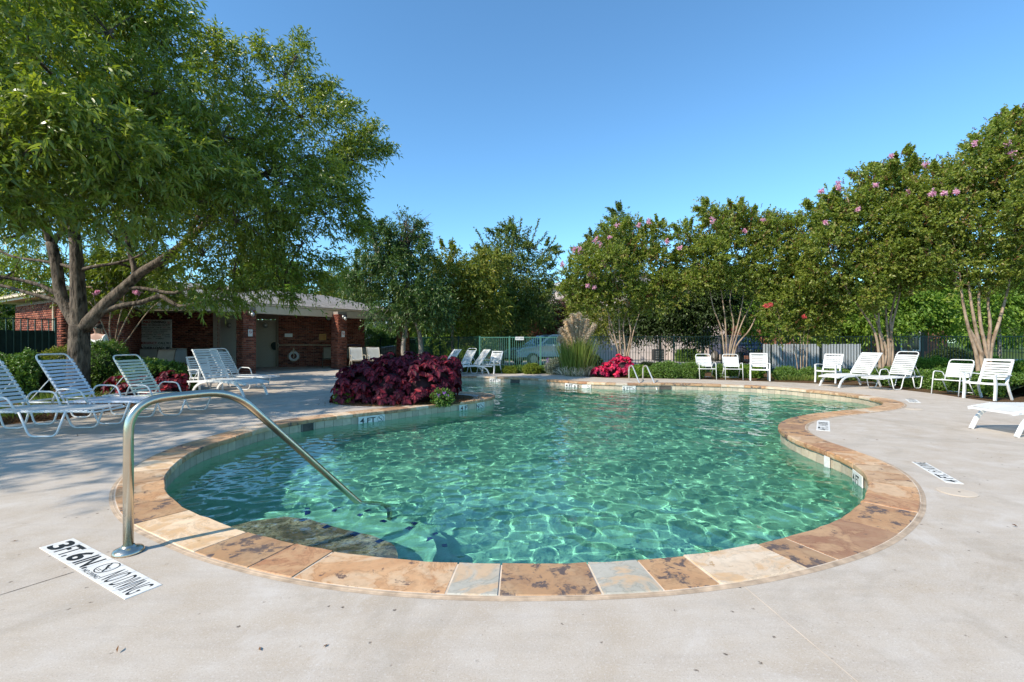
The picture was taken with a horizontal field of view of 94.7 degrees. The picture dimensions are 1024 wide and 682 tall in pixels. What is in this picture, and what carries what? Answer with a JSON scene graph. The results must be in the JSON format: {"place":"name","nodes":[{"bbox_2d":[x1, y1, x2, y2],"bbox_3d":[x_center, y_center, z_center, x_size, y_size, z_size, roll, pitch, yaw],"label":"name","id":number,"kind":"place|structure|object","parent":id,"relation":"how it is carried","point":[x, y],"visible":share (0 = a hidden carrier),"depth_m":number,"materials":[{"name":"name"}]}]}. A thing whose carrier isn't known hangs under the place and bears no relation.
{"place":"outdoors","nodes":[
{"label":"outdoors","id":0,"kind":"place"},
{"bbox_2d":[0,387,191,425],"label":"planting bed","id":1,"kind":"object","parent":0,"point":[98,393],"visible":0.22,"depth_m":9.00,"materials":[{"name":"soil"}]},
{"bbox_2d":[0,347,54,398],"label":"shaded hedge","id":2,"kind":"object","parent":1,"relation":"on","point":[26,371],"visible":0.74,"depth_m":10.71,"materials":[{"name":"green plant"}]},
{"bbox_2d":[0,317,56,355],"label":"iron fence","id":3,"kind":"object","parent":1,"relation":"on","point":[13,341],"visible":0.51,"depth_m":13.64,"materials":[{"name":"black metal"}]},
{"bbox_2d":[38,344,66,389],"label":"leafy shrub","id":4,"kind":"object","parent":1,"relation":"on","point":[59,349],"visible":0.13,"depth_m":12.68,"materials":[{"name":"green plant"}]},
{"bbox_2d":[11,390,112,404],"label":"grass clump","id":5,"kind":"object","parent":1,"relation":"on","point":[46,396],"visible":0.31,"depth_m":9.75,"materials":[{"name":"green plant"}]},
{"bbox_2d":[91,338,133,389],"bbox_3d":[-10.922,0.657,12.621,1.518,1.464,1.449,0,0,0],"label":"leafy shrub","id":6,"kind":"object","parent":1,"relation":"on","point":[103,366],"visible":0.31,"depth_m":12.28,"materials":[{"name":"green plant"}]},
{"bbox_2d":[49,240,208,350],"bbox_3d":[-11.426,-1.059,14.236,4.477,4.190,2.914,0,0,21],"label":"crape myrtle","id":7,"kind":"object","parent":1,"relation":"on","point":[95,289],"visible":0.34,"depth_m":13.89,"materials":[{"name":"green plant"}]},
{"bbox_2d":[100,370,190,394],"bbox_3d":[-8.583,1.052,11.183,1.737,0.694,1.493,0,0,0],"label":"coleus","id":8,"kind":"object","parent":1,"relation":"on","point":[164,387],"visible":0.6,"depth_m":10.95,"materials":[{"name":"red plant"}]},
{"bbox_2d":[102,356,197,391],"bbox_3d":[-10.283,0.900,12.958,4.070,1.005,2.177,0,0,30],"label":"clipped hedge","id":9,"kind":"object","parent":1,"relation":"on","point":[157,367],"visible":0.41,"depth_m":12.20,"materials":[{"name":"green plant"}]},
{"bbox_2d":[0,0,402,395],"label":"oak tree","id":10,"kind":"object","parent":1,"relation":"on","point":[93,133],"visible":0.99,"depth_m":9.54,"materials":[{"name":"green plant"}]},
{"bbox_2d":[0,369,1023,681],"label":"pool deck","id":11,"kind":"structure","parent":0,"point":[936,595],"depth_m":2.30,"materials":[{"name":"concrete"}]},
{"bbox_2d":[0,360,124,437],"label":"sun lounger","id":12,"kind":"object","parent":11,"relation":"on","point":[59,407],"visible":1,"depth_m":6.75,"materials":[{"name":"white paint"}]},
{"bbox_2d":[21,353,165,424],"bbox_3d":[-6.610,0.747,7.633,2.007,1.097,0.727,0,0,-2],"label":"sun lounger","id":13,"kind":"object","parent":11,"relation":"on","point":[94,399],"visible":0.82,"depth_m":7.56,"materials":[{"name":"white paint"}]},
{"bbox_2d":[39,538,161,599],"bbox_3d":[-2.416,1.298,2.736,1.182,0.008,0.165,0,0,30],"label":"depth marker","id":14,"kind":"object","parent":11,"relation":"on","point":[121,580],"visible":1,"depth_m":2.69,"materials":[{"name":"white tile"}]},
{"bbox_2d":[102,354,210,415],"bbox_3d":[-6.246,0.769,8.525,1.927,1.053,0.698,0,0,4],"label":"sun lounger","id":15,"kind":"object","parent":11,"relation":"on","point":[141,384],"visible":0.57,"depth_m":8.51,"materials":[{"name":"white paint"}]},
{"bbox_2d":[0,281,408,376],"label":"pavilion","id":16,"kind":"structure","parent":11,"relation":"on","point":[247,340],"depth_m":21.43,"materials":[{"name":"brick"}]},
{"bbox_2d":[139,348,158,358],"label":"sling chair","id":17,"kind":"object","parent":16,"relation":"on","point":[147,352],"visible":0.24,"depth_m":18.33,"materials":[{"name":"metal"}]},
{"bbox_2d":[141,320,171,348],"bbox_3d":[-15.572,-0.270,20.558,1.464,1.322,0.035,0,0,0],"label":"pool rules sign","id":18,"kind":"object","parent":16,"relation":"attached to","point":[156,333],"visible":0.91,"depth_m":20.55,"materials":[{"name":"white metal"}]},
{"bbox_2d":[154,349,176,360],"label":"sling chair","id":19,"kind":"object","parent":16,"relation":"on","point":[168,354],"visible":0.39,"depth_m":17.03,"materials":[{"name":"metal"}]},
{"bbox_2d":[169,348,189,366],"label":"sling chair","id":20,"kind":"object","parent":16,"relation":"on","point":[180,354],"visible":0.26,"depth_m":18.91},
{"bbox_2d":[256,320,275,366],"bbox_3d":[-12.240,0.125,23.459,1.120,2.350,0.142,0,0,0],"label":"door","id":21,"kind":"structure","parent":16,"relation":"in","point":[265,355],"depth_m":23.40,"materials":[{"name":"beige metal"}]},
{"bbox_2d":[186,356,222,389],"bbox_3d":[-8.057,0.857,12.333,0.728,0.899,0.608,0,0,30],"label":"strap chair","id":22,"kind":"object","parent":11,"relation":"on","point":[193,369],"visible":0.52,"depth_m":12.27,"materials":[{"name":"white paint"}]},
{"bbox_2d":[187,349,268,397],"bbox_3d":[-6.830,0.755,11.333,1.885,1.109,0.666,0,0,20],"label":"sun lounger","id":23,"kind":"object","parent":11,"relation":"on","point":[241,381],"visible":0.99,"depth_m":11.35,"materials":[{"name":"white paint"}]},
{"bbox_2d":[111,389,361,557],"bbox_3d":[-1.815,1.367,3.740,0.163,2.067,2.166,0,0,33],"label":"handrail","id":24,"kind":"object","parent":11,"relation":"on","point":[129,547],"visible":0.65,"depth_m":2.96,"materials":[{"name":"metal"}]},
{"bbox_2d":[206,348,279,389],"bbox_3d":[-7.391,0.747,12.911,2.007,1.097,0.727,0,0,14],"label":"sun lounger","id":25,"kind":"object","parent":11,"relation":"on","point":[233,368],"visible":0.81,"depth_m":13.07,"materials":[{"name":"white paint"}]},
{"bbox_2d":[349,347,365,366],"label":"sling chair","id":26,"kind":"object","parent":11,"relation":"on","point":[356,353],"visible":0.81,"depth_m":21.87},
{"bbox_2d":[366,347,383,363],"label":"sling chair","id":27,"kind":"object","parent":11,"relation":"on","point":[372,352],"visible":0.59,"depth_m":21.99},
{"bbox_2d":[332,204,465,354],"bbox_3d":[-5.155,-2.293,20.859,6.264,7.428,4.022,0,0,0],"label":"tree","id":28,"kind":"object","parent":11,"relation":"on","point":[388,259],"visible":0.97,"depth_m":20.59,"materials":[{"name":"green plant"}]},
{"bbox_2d":[409,336,475,361],"bbox_3d":[-3.603,0.539,23.600,0.062,1.542,7.311,0,0,-37],"label":"iron fence","id":29,"kind":"object","parent":11,"relation":"on","point":[439,348],"visible":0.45,"depth_m":23.46,"materials":[{"name":"green metal"}]},
{"bbox_2d":[410,342,478,363],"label":"hedge","id":30,"kind":"object","parent":11,"relation":"on","point":[449,352],"visible":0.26,"depth_m":26.25,"materials":[{"name":"green plant"}]},
{"bbox_2d":[460,348,478,373],"bbox_3d":[-2.119,0.791,18.459,0.669,1.009,1.846,0,0,45],"label":"sun lounger","id":31,"kind":"object","parent":11,"relation":"on","point":[468,358],"visible":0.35,"depth_m":18.80,"materials":[{"name":"white paint"}]},
{"bbox_2d":[463,349,491,373],"bbox_3d":[-1.683,0.822,18.453,1.734,0.974,0.613,0,0,-28],"label":"sun lounger","id":32,"kind":"object","parent":11,"relation":"on","point":[480,358],"visible":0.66,"depth_m":18.58,"materials":[{"name":"white paint"}]},
{"bbox_2d":[482,351,502,373],"bbox_3d":[-0.769,0.857,18.956,0.608,0.899,0.728,0,0,32],"label":"strap chair","id":33,"kind":"object","parent":11,"relation":"on","point":[496,360],"visible":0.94,"depth_m":19.04,"materials":[{"name":"white paint"}]},
{"bbox_2d":[166,378,881,489],"bbox_3d":[2.200,2.260,9.980,12.240,1.880,14.880,0,0,0],"label":"pool basin","id":34,"kind":"object","parent":11,"relation":"in","point":[839,466],"visible":0.09,"depth_m":8.35,"materials":[{"name":"paint"}]},
{"bbox_2d":[358,414,384,423],"bbox_3d":[-2.544,1.428,8.549,0.500,0.150,0.014,0,0,-41],"label":"depth marker","id":35,"kind":"object","parent":34,"relation":"attached to","point":[372,418],"visible":0.88,"depth_m":8.54,"materials":[{"name":"white tile"}]},
{"bbox_2d":[109,376,925,600],"bbox_3d":[2.187,1.319,9.969,12.663,0.067,15.230,0,0,0],"label":"pool coping","id":36,"kind":"object","parent":34,"relation":"on","point":[889,510],"visible":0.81,"depth_m":2.86,"materials":[{"name":"beige stone"}]},
{"bbox_2d":[166,381,871,564],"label":"water","id":37,"kind":"structure","parent":34,"relation":"in","point":[528,473],"depth_m":4.93,"materials":[{"name":"teal liquid"}]},
{"bbox_2d":[852,469,862,487],"bbox_3d":[3.552,1.428,4.846,0.014,0.150,0.303,0,0,21],"label":"depth marker","id":38,"kind":"object","parent":34,"relation":"attached to","point":[857,477],"visible":0.77,"depth_m":4.83,"materials":[{"name":"white tile"}]},
{"bbox_2d":[695,354,716,379],"bbox_3d":[6.628,0.877,16.154,0.563,0.855,0.707,0,0,8],"label":"strap chair","id":39,"kind":"object","parent":11,"relation":"on","point":[706,363],"visible":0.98,"depth_m":16.37,"materials":[{"name":"white paint"}]},
{"bbox_2d":[722,354,742,379],"bbox_3d":[7.471,0.877,16.002,0.563,0.855,0.707,0,0,14],"label":"strap chair","id":40,"kind":"object","parent":11,"relation":"on","point":[732,359],"visible":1,"depth_m":16.22,"materials":[{"name":"white paint"}]},
{"bbox_2d":[749,353,770,380],"bbox_3d":[8.211,0.857,15.660,0.608,0.899,0.728,0,0,24],"label":"strap chair","id":41,"kind":"object","parent":11,"relation":"on","point":[759,361],"visible":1,"depth_m":15.84,"materials":[{"name":"white paint"}]},
{"bbox_2d":[816,420,829,430],"bbox_3d":[4.797,1.298,7.267,0.170,0.008,1.041,0,0,33],"label":"depth marker","id":42,"kind":"object","parent":11,"relation":"on","point":[823,425],"visible":1,"depth_m":7.23,"materials":[{"name":"white tile"}]},
{"bbox_2d":[814,354,843,383],"bbox_3d":[9.999,0.857,14.839,0.728,0.899,0.608,0,0,-36],"label":"strap chair","id":43,"kind":"object","parent":11,"relation":"on","point":[834,365],"visible":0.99,"depth_m":14.88,"materials":[{"name":"white paint"}]},
{"bbox_2d":[818,352,882,387],"bbox_3d":[9.727,0.822,13.514,1.734,0.974,0.613,0,0,-16],"label":"sun lounger","id":44,"kind":"object","parent":11,"relation":"on","point":[865,366],"visible":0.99,"depth_m":13.55,"materials":[{"name":"white paint"}]},
{"bbox_2d":[861,351,923,389],"bbox_3d":[10.373,0.791,12.867,1.846,1.009,0.669,0,0,-23],"label":"sun lounger","id":45,"kind":"object","parent":11,"relation":"on","point":[903,370],"visible":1,"depth_m":12.96,"materials":[{"name":"white paint"}]},
{"bbox_2d":[912,462,962,483],"bbox_3d":[4.198,1.298,4.673,0.130,0.008,0.803,0,0,23],"label":"depth marker","id":46,"kind":"object","parent":11,"relation":"on","point":[939,474],"visible":1,"depth_m":4.61,"materials":[{"name":"white tile"}]},
{"bbox_2d":[931,359,974,395],"bbox_3d":[10.691,0.877,11.418,0.707,0.855,0.564,0,0,-20],"label":"strap chair","id":47,"kind":"object","parent":11,"relation":"on","point":[952,370],"visible":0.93,"depth_m":11.54,"materials":[{"name":"white paint"}]},
{"bbox_2d":[936,487,978,496],"bbox_3d":[3.823,1.294,4.050,0.270,0.009,0.270,0,0,0],"label":"access cover","id":48,"kind":"object","parent":11,"relation":"on","point":[957,492],"visible":1,"depth_m":4.03,"materials":[{"name":"white plastic"}]},
{"bbox_2d":[962,359,1014,400],"bbox_3d":[10.692,0.857,10.569,0.728,0.899,0.608,0,0,-17],"label":"strap chair","id":49,"kind":"object","parent":11,"relation":"on","point":[995,376],"visible":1,"depth_m":10.59,"materials":[{"name":"white paint"}]},
{"bbox_2d":[967,402,1023,437],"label":"sun lounger","id":50,"kind":"object","parent":11,"relation":"on","point":[1003,407],"visible":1,"depth_m":6.74,"materials":[{"name":"white paint"}]},
{"bbox_2d":[0,0,1023,342],"label":"sky","id":51,"kind":"structure","parent":0,"point":[556,112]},
{"bbox_2d":[542,359,761,366],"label":"driveway","id":52,"kind":"structure","parent":0,"point":[652,361],"depth_m":30.17,"materials":[{"name":"concrete"}]},
{"bbox_2d":[505,334,561,363],"bbox_3d":[2.005,0.467,26.402,4.670,1.655,2.200,0,0,-26],"label":"parked car","id":53,"kind":"object","parent":52,"relation":"on","point":[528,350],"visible":0.34,"depth_m":25.41,"materials":[{"name":"blue metal"}]},
{"bbox_2d":[526,291,591,358],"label":"tree","id":54,"kind":"object","parent":52,"relation":"on","point":[557,311],"visible":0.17,"depth_m":30.35,"materials":[{"name":"green plant"}]},
{"bbox_2d":[552,272,676,361],"bbox_3d":[6.539,-1.488,25.115,8.778,5.579,4.284,0,0,0],"label":"tree","id":55,"kind":"object","parent":52,"relation":"on","point":[596,319],"visible":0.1,"depth_m":24.74,"materials":[{"name":"green plant"}]},
{"bbox_2d":[675,348,697,361],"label":"round shrub","id":56,"kind":"object","parent":52,"relation":"on","point":[682,357],"visible":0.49,"depth_m":29.53,"materials":[{"name":"green plant"}]},
{"bbox_2d":[479,371,1023,402],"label":"planting bed","id":57,"kind":"object","parent":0,"point":[1018,397],"visible":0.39,"depth_m":14.18,"materials":[{"name":"green plant"}]},
{"bbox_2d":[479,336,560,370],"bbox_3d":[0.553,0.549,20.250,4.032,1.522,0.064,0,0,10],"label":"iron fence","id":58,"kind":"object","parent":57,"relation":"on","point":[509,337],"visible":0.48,"depth_m":20.30,"materials":[{"name":"green metal"}]},
{"bbox_2d":[521,363,541,373],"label":"round shrub","id":59,"kind":"object","parent":57,"relation":"on","point":[531,368],"visible":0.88,"depth_m":18.50,"materials":[{"name":"green plant"}]},
{"bbox_2d":[544,357,563,374],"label":"round shrub","id":60,"kind":"object","parent":57,"relation":"on","point":[551,366],"visible":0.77,"depth_m":18.19,"materials":[{"name":"silver plant"}]},
{"bbox_2d":[552,312,600,376],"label":"pampas grass","id":61,"kind":"object","parent":57,"relation":"on","point":[576,353],"depth_m":17.32,"materials":[{"name":"green plant"}]},
{"bbox_2d":[590,354,634,377],"bbox_3d":[3.707,0.938,17.482,1.699,0.935,1.286,0,0,0],"label":"coleus","id":62,"kind":"object","parent":57,"relation":"on","point":[619,367],"visible":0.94,"depth_m":17.11,"materials":[{"name":"pink plant"}]},
{"bbox_2d":[551,211,689,362],"bbox_3d":[4.123,-1.919,18.291,5.168,6.076,3.495,0,0,-16],"label":"crape myrtle","id":63,"kind":"object","parent":57,"relation":"on","point":[635,288],"visible":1,"depth_m":17.76,"materials":[{"name":"green plant"}]},
{"bbox_2d":[626,364,650,377],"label":"round shrub","id":64,"kind":"object","parent":57,"relation":"on","point":[638,370],"visible":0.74,"depth_m":16.72,"materials":[{"name":"green plant"}]},
{"bbox_2d":[648,360,683,378],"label":"round shrub","id":65,"kind":"object","parent":57,"relation":"on","point":[668,369],"visible":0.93,"depth_m":16.29,"materials":[{"name":"green plant"}]},
{"bbox_2d":[678,361,706,378],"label":"round shrub","id":66,"kind":"object","parent":57,"relation":"on","point":[690,370],"visible":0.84,"depth_m":16.22,"materials":[{"name":"green plant"}]},
{"bbox_2d":[709,363,741,377],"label":"round shrub","id":67,"kind":"object","parent":57,"relation":"on","point":[730,373],"visible":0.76,"depth_m":16.64,"materials":[{"name":"green plant"}]},
{"bbox_2d":[661,196,832,362],"bbox_3d":[8.777,-2.105,17.503,6.445,6.722,3.634,0,0,0],"label":"crape myrtle","id":68,"kind":"object","parent":57,"relation":"on","point":[767,237],"visible":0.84,"depth_m":17.14,"materials":[{"name":"green plant"}]},
{"bbox_2d":[739,363,765,377],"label":"round shrub","id":69,"kind":"object","parent":57,"relation":"on","point":[755,373],"visible":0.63,"depth_m":16.59,"materials":[{"name":"green plant"}]},
{"bbox_2d":[770,365,800,379],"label":"round shrub","id":70,"kind":"object","parent":57,"relation":"on","point":[788,371],"visible":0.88,"depth_m":15.71,"materials":[{"name":"green plant"}]},
{"bbox_2d":[749,261,848,369],"bbox_3d":[10.376,-0.690,16.985,3.582,4.377,2.425,0,0,0],"label":"crape myrtle","id":71,"kind":"object","parent":57,"relation":"on","point":[815,311],"visible":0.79,"depth_m":16.67,"materials":[{"name":"green plant"}]},
{"bbox_2d":[589,335,1023,371],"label":"iron fence","id":72,"kind":"object","parent":57,"relation":"on","point":[821,348],"visible":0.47,"depth_m":19.29,"materials":[{"name":"metal"}]},
{"bbox_2d":[766,374,853,380],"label":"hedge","id":73,"kind":"object","parent":57,"relation":"on","point":[807,377],"visible":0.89,"depth_m":15.47,"materials":[{"name":"green plant"}]},
{"bbox_2d":[799,366,824,379],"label":"round shrub","id":74,"kind":"object","parent":57,"relation":"on","point":[808,370],"visible":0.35,"depth_m":16.09,"materials":[{"name":"green plant"}]},
{"bbox_2d":[824,368,850,379],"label":"round shrub","id":75,"kind":"object","parent":57,"relation":"on","point":[843,370],"visible":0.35,"depth_m":15.79,"materials":[{"name":"green plant"}]},
{"bbox_2d":[787,142,955,370],"bbox_3d":[11.966,-2.636,15.600,5.381,7.654,3.478,0,0,0],"label":"crape myrtle","id":76,"kind":"object","parent":57,"relation":"on","point":[856,251],"visible":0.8,"depth_m":15.15,"materials":[{"name":"green plant"}]},
{"bbox_2d":[872,365,1023,397],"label":"hedge","id":77,"kind":"object","parent":57,"relation":"on","point":[1016,383],"visible":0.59,"depth_m":12.16,"materials":[{"name":"green plant"}]},
{"bbox_2d":[892,103,1023,371],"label":"crape myrtle","id":78,"kind":"object","parent":57,"relation":"on","point":[992,155],"visible":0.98,"depth_m":13.83,"materials":[{"name":"green plant"}]},
{"bbox_2d":[907,355,1023,373],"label":"hedge","id":79,"kind":"object","parent":57,"relation":"on","point":[936,362],"visible":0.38,"depth_m":16.91,"materials":[{"name":"green plant"}]},
{"bbox_2d":[481,343,1023,371],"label":"ground","id":80,"kind":"structure","parent":0,"point":[877,367],"depth_m":46.10,"materials":[{"name":"green plant"}]},
{"bbox_2d":[0,259,30,329],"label":"tree","id":81,"kind":"object","parent":80,"relation":"on","point":[11,307],"visible":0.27,"depth_m":24.15,"materials":[{"name":"green plant"}]},
{"bbox_2d":[0,259,67,329],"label":"tree","id":82,"kind":"object","parent":80,"relation":"on","point":[10,313],"visible":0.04,"depth_m":25.21,"materials":[{"name":"green plant"}]},
{"bbox_2d":[225,255,309,319],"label":"tree","id":83,"kind":"object","parent":80,"relation":"on","point":[286,285],"visible":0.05,"depth_m":35.26,"materials":[{"name":"green plant"}]},
{"bbox_2d":[313,267,386,323],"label":"tree","id":84,"kind":"object","parent":80,"relation":"on","point":[340,294],"visible":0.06,"depth_m":41.07,"materials":[{"name":"green plant"}]},
{"bbox_2d":[364,322,422,355],"bbox_3d":[-7.231,0.002,30.073,4.631,2.753,2.412,0,0,16],"label":"tall hedge","id":85,"kind":"object","parent":80,"relation":"on","point":[373,340],"visible":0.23,"depth_m":29.70,"materials":[{"name":"green plant"}]},
{"bbox_2d":[318,393,488,406],"bbox_3d":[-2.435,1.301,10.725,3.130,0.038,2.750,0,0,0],"label":"soil bed","id":86,"kind":"object","parent":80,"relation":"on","point":[424,403],"visible":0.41,"depth_m":9.67,"materials":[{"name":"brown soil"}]},
{"bbox_2d":[329,351,462,405],"bbox_3d":[-2.477,0.834,10.457,2.579,1.188,2.775,0,0,39],"label":"coleus","id":87,"kind":"object","parent":86,"relation":"on","point":[404,379],"visible":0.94,"depth_m":9.78,"materials":[{"name":"purple plant"}]},
{"bbox_2d":[429,387,454,408],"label":"flowering plant","id":88,"kind":"object","parent":86,"relation":"on","point":[448,395],"visible":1,"depth_m":9.57,"materials":[{"name":"green plant"}]},
{"bbox_2d":[389,284,477,353],"bbox_3d":[-4.519,-1.112,26.993,5.292,4.945,4.142,0,0,0],"label":"tree","id":89,"kind":"object","parent":80,"relation":"on","point":[429,343],"visible":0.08,"depth_m":26.42,"materials":[{"name":"green plant"}]},
{"bbox_2d":[411,236,519,352],"bbox_3d":[-2.345,-1.950,23.494,5.457,6.499,4.029,0,0,9],"label":"tree","id":90,"kind":"object","parent":80,"relation":"on","point":[472,284],"visible":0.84,"depth_m":22.93,"materials":[{"name":"green plant"}]},
{"bbox_2d":[454,307,552,358],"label":"tree","id":91,"kind":"object","parent":80,"relation":"on","point":[486,340],"visible":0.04,"depth_m":33.16,"materials":[{"name":"green plant"}]},
{"bbox_2d":[468,215,564,363],"bbox_3d":[0.094,-2.974,27.222,6.058,8.705,5.368,0,0,0],"label":"tree","id":92,"kind":"object","parent":80,"relation":"on","point":[525,289],"visible":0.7,"depth_m":26.46,"materials":[{"name":"green plant"}]},
{"bbox_2d":[582,199,651,278],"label":"tree","id":93,"kind":"object","parent":80,"relation":"on","point":[618,207],"visible":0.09,"depth_m":35.72,"materials":[{"name":"green plant"}]},
{"bbox_2d":[548,275,725,359],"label":"house","id":94,"kind":"structure","parent":80,"relation":"on","point":[612,354],"depth_m":32.94,"materials":[{"name":"pink paint"}]},
{"bbox_2d":[590,330,614,359],"bbox_3d":[6.000,0.300,32.972,2.400,2.120,0.075,0,0,0],"label":"garage door","id":95,"kind":"structure","parent":94,"relation":"in","point":[604,356],"depth_m":32.94,"materials":[{"name":"paint"}]},
{"bbox_2d":[623,331,657,359],"bbox_3d":[9.000,0.300,32.972,2.400,2.120,0.075,0,0,0],"label":"garage door","id":96,"kind":"structure","parent":94,"relation":"in","point":[649,348],"depth_m":32.94,"materials":[{"name":"paint"}]},
{"bbox_2d":[601,255,760,359],"bbox_3d":[8.493,-1.656,22.889,7.983,5.914,4.417,0,0,0],"label":"tree","id":97,"kind":"object","parent":80,"relation":"on","point":[698,319],"visible":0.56,"depth_m":22.45,"materials":[{"name":"green plant"}]},
{"bbox_2d":[763,344,860,368],"bbox_3d":[14.183,0.725,22.312,4.638,1.169,0.056,0,0,0],"label":"panel fence","id":98,"kind":"object","parent":80,"relation":"on","point":[849,354],"visible":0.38,"depth_m":22.29,"materials":[{"name":"grey metal"}]},
{"bbox_2d":[763,292,946,362],"bbox_3d":[21.600,-1.250,31.740,8.400,5.100,9.320,0,0,0],"label":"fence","id":99,"kind":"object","parent":80,"relation":"on","point":[875,348],"depth_m":27.50,"materials":[{"name":"grey wood"}]},
{"bbox_2d":[900,331,919,350],"bbox_3d":[23.200,-0.250,27.473,1.150,1.700,0.095,0,0,0],"label":"window","id":100,"kind":"structure","parent":99,"relation":"in","point":[914,331],"depth_m":27.43,"materials":[{"name":"glass"}]},
{"bbox_2d":[924,347,972,361],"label":"round shrub","id":101,"kind":"object","parent":80,"relation":"on","point":[967,355],"visible":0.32,"depth_m":21.07,"materials":[{"name":"green plant"}]},
{"bbox_2d":[955,310,1014,350],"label":"tree","id":102,"kind":"object","parent":80,"relation":"on","point":[968,346],"visible":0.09,"depth_m":59.23,"materials":[{"name":"green plant"}]},
{"label":"road","id":103,"kind":"structure","parent":0,"visible":0},
{"bbox_2d":[710,335,763,362],"bbox_3d":[14.300,0.467,29.605,2.200,1.655,4.670,0,0,-5],"label":"parked car","id":104,"kind":"object","parent":103,"relation":"on","point":[744,351],"visible":0.47,"depth_m":28.64,"materials":[{"name":"blue paint"}]},
{"bbox_2d":[724,268,878,353],"bbox_3d":[15.866,-1.342,25.889,9.119,5.284,4.183,0,0,0],"label":"tree","id":105,"kind":"object","parent":103,"relation":"on","point":[758,322],"visible":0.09,"depth_m":25.44,"materials":[{"name":"green plant"}]},
{"bbox_2d":[837,266,996,363],"bbox_3d":[20.208,-1.778,24.051,6.856,6.155,4.412,0,0,0],"label":"tree","id":106,"kind":"object","parent":103,"relation":"on","point":[931,312],"visible":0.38,"depth_m":23.28,"materials":[{"name":"green plant"}]},
{"bbox_2d":[954,276,1023,357],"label":"tree","id":107,"kind":"object","parent":103,"relation":"on","point":[1013,316],"visible":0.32,"depth_m":26.11,"materials":[{"name":"green plant"}]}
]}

